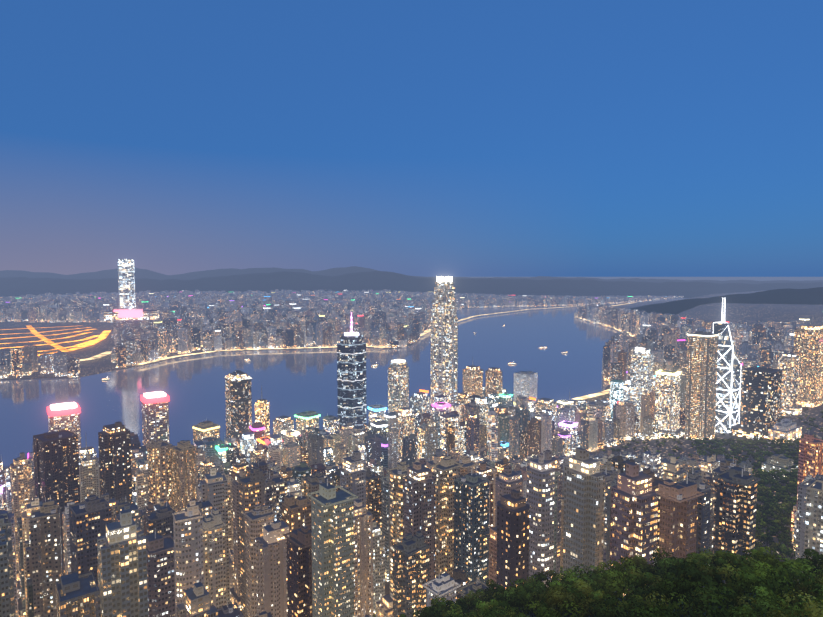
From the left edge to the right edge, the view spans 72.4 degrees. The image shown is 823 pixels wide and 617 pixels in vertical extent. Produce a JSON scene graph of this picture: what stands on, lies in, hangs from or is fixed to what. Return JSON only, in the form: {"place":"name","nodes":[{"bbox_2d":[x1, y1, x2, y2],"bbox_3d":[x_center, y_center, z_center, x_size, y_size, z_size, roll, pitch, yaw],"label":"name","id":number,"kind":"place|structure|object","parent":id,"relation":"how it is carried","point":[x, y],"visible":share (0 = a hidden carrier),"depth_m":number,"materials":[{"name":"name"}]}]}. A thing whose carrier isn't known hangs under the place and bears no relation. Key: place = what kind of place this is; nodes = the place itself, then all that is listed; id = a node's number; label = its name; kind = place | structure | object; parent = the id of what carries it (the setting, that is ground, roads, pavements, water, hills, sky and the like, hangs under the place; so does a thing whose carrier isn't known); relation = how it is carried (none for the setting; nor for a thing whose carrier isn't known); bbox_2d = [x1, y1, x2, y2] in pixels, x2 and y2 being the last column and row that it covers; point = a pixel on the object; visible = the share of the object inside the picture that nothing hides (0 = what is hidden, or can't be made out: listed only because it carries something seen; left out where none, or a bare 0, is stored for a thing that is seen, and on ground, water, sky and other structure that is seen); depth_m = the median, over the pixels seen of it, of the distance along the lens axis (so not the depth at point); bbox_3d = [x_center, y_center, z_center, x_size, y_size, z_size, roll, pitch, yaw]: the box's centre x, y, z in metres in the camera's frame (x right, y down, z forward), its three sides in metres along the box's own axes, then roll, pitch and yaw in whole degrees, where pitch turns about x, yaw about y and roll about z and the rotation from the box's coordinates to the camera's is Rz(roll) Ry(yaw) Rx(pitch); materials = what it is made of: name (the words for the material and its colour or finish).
{"place":"outdoors","nodes":[
{"label":"outdoors","id":0,"kind":"place"},
{"bbox_2d":[0,298,675,379],"bbox_3d":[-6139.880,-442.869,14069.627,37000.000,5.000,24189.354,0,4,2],"label":"waterfront ground","id":1,"kind":"structure","parent":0,"point":[97,365],"depth_m":3414.27,"materials":[{"name":"grey concrete"}]},
{"bbox_2d":[0,302,634,399],"bbox_3d":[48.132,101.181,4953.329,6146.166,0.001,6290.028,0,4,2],"label":"lit roads","id":2,"kind":"structure","parent":1,"relation":"on","point":[103,335],"depth_m":3275.76,"materials":[{"name":"orange asphalt"}]},
{"bbox_2d":[0,289,683,378],"bbox_3d":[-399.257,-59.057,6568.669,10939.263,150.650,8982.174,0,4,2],"label":"distant city buildings","id":3,"kind":"structure","parent":1,"relation":"on","point":[187,321],"depth_m":4303.71,"materials":[{"name":"grey concrete"}]},
{"bbox_2d":[0,375,822,616],"bbox_3d":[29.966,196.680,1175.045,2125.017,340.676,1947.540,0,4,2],"label":"buildings","id":4,"kind":"structure","parent":0,"point":[464,495],"depth_m":393.81,"materials":[{"name":"grey concrete"}]},
{"bbox_2d":[0,277,822,466],"bbox_3d":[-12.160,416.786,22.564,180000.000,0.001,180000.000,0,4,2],"label":"harbour water","id":5,"kind":"structure","parent":0,"point":[291,382],"depth_m":2275.02,"materials":[{"name":"blue liquid"}]},
{"bbox_2d":[101,325,567,379],"bbox_3d":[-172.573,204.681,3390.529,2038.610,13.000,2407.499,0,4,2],"label":"boats","id":6,"kind":"object","parent":5,"relation":"on","point":[247,359],"visible":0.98,"depth_m":2608.61,"materials":[{"name":"white"}]},
{"bbox_2d":[0,266,822,314],"bbox_3d":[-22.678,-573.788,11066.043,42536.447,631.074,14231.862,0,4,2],"label":"mountains","id":7,"kind":"structure","parent":0,"point":[21,282],"depth_m":10995.88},
{"bbox_2d":[0,0,822,276],"label":"sky","id":8,"kind":"structure","parent":0,"point":[425,138],"materials":[{"name":"blue"}]},
{"bbox_2d":[573,299,683,403],"bbox_3d":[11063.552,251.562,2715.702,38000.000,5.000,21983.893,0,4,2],"label":"waterfront land","id":9,"kind":"structure","parent":0,"point":[601,397],"depth_m":2096.49,"materials":[{"name":"grey concrete"}]},
{"bbox_2d":[10,259,822,579],"bbox_3d":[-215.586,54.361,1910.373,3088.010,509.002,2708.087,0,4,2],"label":"skyscrapers","id":10,"kind":"structure","parent":9,"relation":"on","point":[792,383],"depth_m":1306.87,"materials":[{"name":"grey glass"}]},
{"bbox_2d":[17,290,822,616],"bbox_3d":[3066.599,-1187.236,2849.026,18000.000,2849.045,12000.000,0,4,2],"label":"terrain hong kong island","id":11,"kind":"structure","parent":9,"relation":"on","point":[765,312],"depth_m":1534.36,"materials":[{"name":"grey"}]},
{"bbox_2d":[19,403,822,616],"bbox_3d":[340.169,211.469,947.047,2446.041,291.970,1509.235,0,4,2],"label":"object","id":12,"kind":"object","parent":11,"relation":"on","point":[766,509],"visible":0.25,"depth_m":776.36,"materials":[{"name":"green plant"}]},
{"bbox_2d":[397,546,822,616],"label":"hillside trees","id":13,"kind":"object","parent":11,"relation":"on","point":[766,580],"visible":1,"depth_m":123.22,"materials":[{"name":"green plant"}]},
{"bbox_2d":[574,304,822,384],"bbox_3d":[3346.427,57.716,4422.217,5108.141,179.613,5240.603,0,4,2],"label":"distant city buildings","id":14,"kind":"structure","parent":9,"relation":"on","point":[663,339],"depth_m":2497.34,"materials":[{"name":"grey concrete"}]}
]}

